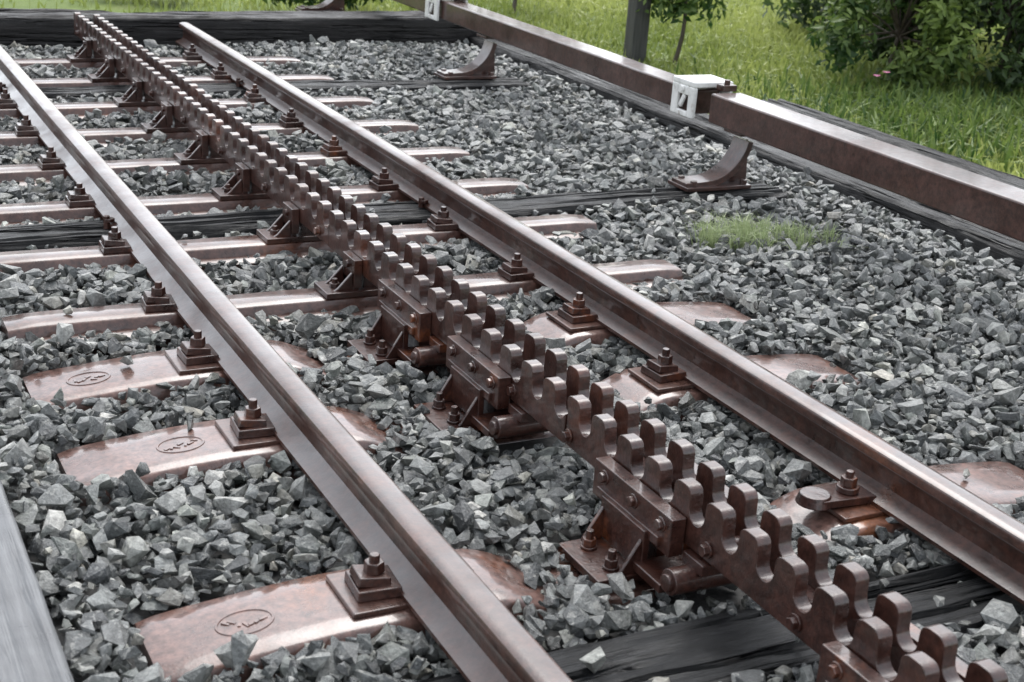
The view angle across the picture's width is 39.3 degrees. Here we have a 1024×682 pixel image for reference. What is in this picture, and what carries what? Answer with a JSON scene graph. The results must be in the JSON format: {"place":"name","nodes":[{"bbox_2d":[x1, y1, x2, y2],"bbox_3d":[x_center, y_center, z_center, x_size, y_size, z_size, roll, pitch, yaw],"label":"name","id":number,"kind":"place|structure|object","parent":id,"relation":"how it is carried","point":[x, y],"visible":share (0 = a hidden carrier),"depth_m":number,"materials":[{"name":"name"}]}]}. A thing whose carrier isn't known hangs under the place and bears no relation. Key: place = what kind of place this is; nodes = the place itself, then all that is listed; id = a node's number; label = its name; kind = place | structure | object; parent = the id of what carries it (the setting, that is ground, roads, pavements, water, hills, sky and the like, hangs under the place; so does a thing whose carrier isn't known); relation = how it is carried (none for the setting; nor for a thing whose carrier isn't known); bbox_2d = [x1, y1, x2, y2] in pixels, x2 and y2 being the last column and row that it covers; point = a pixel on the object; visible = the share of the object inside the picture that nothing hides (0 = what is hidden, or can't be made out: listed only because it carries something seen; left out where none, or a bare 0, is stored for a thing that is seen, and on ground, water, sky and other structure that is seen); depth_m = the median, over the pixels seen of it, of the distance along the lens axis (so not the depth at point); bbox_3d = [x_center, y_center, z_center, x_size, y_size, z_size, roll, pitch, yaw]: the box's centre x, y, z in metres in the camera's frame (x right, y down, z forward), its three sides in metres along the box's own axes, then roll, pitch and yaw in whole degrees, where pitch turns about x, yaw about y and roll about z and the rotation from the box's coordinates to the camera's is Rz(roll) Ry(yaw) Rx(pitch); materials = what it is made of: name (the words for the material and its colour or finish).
{"place":"outdoors","nodes":[
{"label":"outdoors","id":0,"kind":"place"},
{"bbox_2d":[0,0,359,12],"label":"grass field","id":1,"kind":"structure","parent":0,"point":[218,6],"depth_m":11.32,"materials":[{"name":"green plant"}]},
{"bbox_2d":[0,0,1022,173],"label":"ground","id":2,"kind":"structure","parent":0,"point":[66,4],"depth_m":11.26,"materials":[{"name":"green plant"}]},
{"bbox_2d":[0,480,73,681],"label":"edge timber","id":3,"kind":"object","parent":2,"relation":"on","point":[31,649],"visible":1,"depth_m":2.44,"materials":[{"name":"grey wood"}]},
{"bbox_2d":[0,8,477,49],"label":"edge timber","id":4,"kind":"object","parent":2,"relation":"on","point":[42,27],"visible":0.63,"depth_m":8.44,"materials":[{"name":"brown wood"}]},
{"bbox_2d":[295,0,344,10],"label":"curved bracket","id":5,"kind":"object","parent":4,"relation":"on","point":[331,5],"visible":0.9,"depth_m":9.69,"materials":[{"name":"metal"}]},
{"bbox_2d":[263,0,388,9],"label":"fern clump","id":6,"kind":"object","parent":2,"relation":"on","point":[350,3],"visible":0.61,"depth_m":11.35,"materials":[{"name":"green plant"}]},
{"bbox_2d":[0,34,1023,681],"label":"ballast","id":7,"kind":"structure","parent":2,"relation":"on","point":[534,136],"depth_m":3.80,"materials":[{"name":"gravel"}]},
{"bbox_2d":[13,56,300,69],"bbox_3d":[-2.159,-1.421,7.560,2.140,0.128,0.252,-6,23,-26],"label":"steel sleeper","id":8,"kind":"object","parent":7,"relation":"on","point":[170,61],"visible":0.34,"depth_m":7.64,"materials":[{"name":"brown metal"}]},
{"bbox_2d":[31,74,333,86],"bbox_3d":[-1.917,-1.237,7.114,2.140,0.128,0.253,-6,23,-26],"label":"steel sleeper","id":9,"kind":"object","parent":7,"relation":"on","point":[60,82],"visible":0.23,"depth_m":7.04,"materials":[{"name":"brown metal"}]},
{"bbox_2d":[0,96,374,122],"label":"steel sleeper","id":10,"kind":"object","parent":7,"relation":"on","point":[80,108],"visible":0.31,"depth_m":6.52,"materials":[{"name":"brown metal"}]},
{"bbox_2d":[175,22,1023,604],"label":"steel rail","id":11,"kind":"object","parent":10,"relation":"on","point":[871,474],"visible":1,"depth_m":3.78,"materials":[{"name":"brown metal"}]},
{"bbox_2d":[0,119,418,146],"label":"steel sleeper","id":12,"kind":"object","parent":7,"relation":"on","point":[12,138],"visible":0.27,"depth_m":6.08,"materials":[{"name":"brown metal"}]},
{"bbox_2d":[0,147,469,185],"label":"steel sleeper","id":13,"kind":"object","parent":7,"relation":"on","point":[20,173],"visible":0.31,"depth_m":5.60,"materials":[{"name":"brown metal"}]},
{"bbox_2d":[0,178,527,226],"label":"steel sleeper","id":14,"kind":"object","parent":7,"relation":"on","point":[176,205],"visible":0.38,"depth_m":5.11,"materials":[{"name":"brown metal"}]},
{"bbox_2d":[0,77,530,101],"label":"timber sleeper","id":15,"kind":"object","parent":7,"relation":"on","point":[233,89],"visible":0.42,"depth_m":7.35,"materials":[{"name":"black wood"}]},
{"bbox_2d":[434,33,496,79],"bbox_3d":[-0.222,-1.544,7.762,0.365,0.229,0.150,-6,23,-26],"label":"curved bracket","id":16,"kind":"object","parent":15,"relation":"on","point":[481,65],"visible":0.95,"depth_m":7.76,"materials":[{"name":"metal"}]},
{"bbox_2d":[393,0,719,113],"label":"beam","id":17,"kind":"structure","parent":16,"relation":"on","point":[654,83],"depth_m":6.92,"materials":[{"name":"metal"}]},
{"bbox_2d":[425,0,467,20],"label":"white clamp","id":18,"kind":"object","parent":17,"relation":"attached to","point":[429,4],"visible":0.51,"depth_m":8.19,"materials":[{"name":"metal"}]},
{"bbox_2d":[670,75,732,118],"bbox_3d":[0.797,-1.034,6.057,0.204,0.154,0.170,-6,23,-26],"label":"white clamp","id":19,"kind":"object","parent":17,"relation":"attached to","point":[685,85],"visible":0.62,"depth_m":6.00,"materials":[{"name":"metal"}]},
{"bbox_2d":[0,214,596,286],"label":"steel sleeper","id":20,"kind":"object","parent":7,"relation":"on","point":[226,249],"visible":0.34,"depth_m":4.65,"materials":[{"name":"brown metal"}]},
{"bbox_2d":[0,259,682,356],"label":"steel sleeper","id":21,"kind":"object","parent":7,"relation":"on","point":[127,319],"visible":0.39,"depth_m":4.15,"materials":[{"name":"brown metal"}]},
{"bbox_2d":[22,302,751,412],"bbox_3d":[-0.239,0.073,4.030,2.150,0.182,0.303,-6,23,-26],"label":"steel sleeper","id":22,"kind":"object","parent":7,"relation":"on","point":[108,378],"visible":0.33,"depth_m":3.65,"materials":[{"name":"brown metal"}]},
{"bbox_2d":[0,182,786,251],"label":"timber sleeper","id":23,"kind":"object","parent":7,"relation":"on","point":[72,234],"visible":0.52,"depth_m":5.09,"materials":[{"name":"black wood"}]},
{"bbox_2d":[668,128,752,191],"bbox_3d":[0.836,-0.740,5.812,0.365,0.229,0.150,-6,23,-26],"label":"curved bracket","id":24,"kind":"object","parent":23,"relation":"on","point":[727,171],"visible":0.94,"depth_m":5.81,"materials":[{"name":"metal"}]},
{"bbox_2d":[708,93,1023,241],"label":"beam","id":25,"kind":"structure","parent":24,"relation":"on","point":[983,201],"depth_m":5.04,"materials":[{"name":"metal"}]},
{"bbox_2d":[716,79,736,91],"bbox_3d":[0.892,-1.060,5.940,0.070,0.045,0.050,-6,23,-26],"label":"clamp bolt","id":26,"kind":"object","parent":25,"relation":"attached to","point":[726,86],"visible":1,"depth_m":5.92,"materials":[{"name":"metal"}]},
{"bbox_2d":[56,354,859,505],"bbox_3d":[-0.027,0.234,3.639,2.150,0.182,0.303,-6,23,-26],"label":"steel sleeper","id":27,"kind":"object","parent":7,"relation":"on","point":[204,446],"visible":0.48,"depth_m":3.26,"materials":[{"name":"brown metal"}]},
{"bbox_2d":[133,461,1023,681],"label":"steel sleeper","id":28,"kind":"object","parent":7,"relation":"on","point":[292,617],"visible":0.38,"depth_m":2.63,"materials":[{"name":"brown metal"}]},
{"bbox_2d":[417,562,1023,681],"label":"timber sleeper","id":29,"kind":"object","parent":7,"relation":"on","point":[720,647],"visible":0.5,"depth_m":2.62,"materials":[{"name":"black wood"}]},
{"bbox_2d":[0,46,572,681],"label":"steel rail","id":30,"kind":"object","parent":29,"relation":"on","point":[420,568],"visible":1,"depth_m":3.17,"materials":[{"name":"brown metal"}]},
{"bbox_2d":[683,208,861,255],"bbox_3d":[0.942,-0.408,5.152,0.731,0.142,0.524,3,20,-3],"label":"weed tuft","id":31,"kind":"object","parent":7,"relation":"on","point":[746,229],"visible":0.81,"depth_m":5.14,"materials":[{"name":"green plant"}]},
{"bbox_3d":[0.655,0.752,2.383,2.150,0.182,0.302,-6,23,-26],"label":"steel sleeper","id":32,"kind":"object","parent":7,"relation":"on","visible":0},
{"bbox_2d":[66,12,1007,681],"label":"rack rail","id":33,"kind":"object","parent":32,"relation":"on","point":[672,518],"visible":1,"depth_m":3.24,"materials":[{"name":"metal"}]},
{"bbox_2d":[512,0,516,13],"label":"young tree","id":34,"kind":"object","parent":2,"relation":"on","point":[514,4],"visible":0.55,"depth_m":12.35,"materials":[{"name":"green plant"}]},
{"bbox_2d":[623,0,651,62],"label":"wooden post","id":35,"kind":"object","parent":2,"relation":"on","point":[636,35],"visible":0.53,"depth_m":10.22,"materials":[{"name":"grey wood"}]},
{"bbox_2d":[635,0,727,64],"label":"young tree","id":36,"kind":"object","parent":2,"relation":"on","point":[679,8],"visible":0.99,"depth_m":10.16,"materials":[{"name":"green plant"}]},
{"bbox_2d":[467,36,1023,270],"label":"edge timber","id":37,"kind":"object","parent":2,"relation":"on","point":[1001,246],"visible":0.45,"depth_m":6.34,"materials":[{"name":"black wood"}]},
{"bbox_2d":[673,52,1023,177],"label":"ground cover","id":38,"kind":"object","parent":2,"relation":"on","point":[949,118],"visible":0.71,"depth_m":8.84,"materials":[{"name":"green plant"}]},
{"bbox_2d":[762,0,973,33],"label":"shrub","id":39,"kind":"object","parent":2,"relation":"on","point":[804,6],"visible":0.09,"depth_m":12.29,"materials":[{"name":"green plant"}]},
{"bbox_2d":[762,99,1023,188],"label":"edge timber","id":40,"kind":"object","parent":2,"relation":"on","point":[1000,176],"visible":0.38,"depth_m":6.92,"materials":[{"name":"wood"}]},
{"bbox_2d":[804,0,990,87],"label":"shrub","id":41,"kind":"object","parent":2,"relation":"on","point":[942,19],"visible":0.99,"depth_m":9.74,"materials":[{"name":"green plant"}]},
{"bbox_2d":[856,0,1023,97],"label":"shrub","id":42,"kind":"object","parent":2,"relation":"on","point":[1005,12],"visible":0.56,"depth_m":10.00,"materials":[{"name":"green plant"}]},
{"bbox_2d":[999,25,1022,63],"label":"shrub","id":43,"kind":"object","parent":2,"relation":"on","point":[1013,35],"visible":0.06,"depth_m":10.81,"materials":[{"name":"green plant"}]},
{"bbox_2d":[344,0,1023,177],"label":"grass field","id":44,"kind":"structure","parent":0,"point":[747,13],"depth_m":11.39,"materials":[{"name":"green plant"}]}
]}

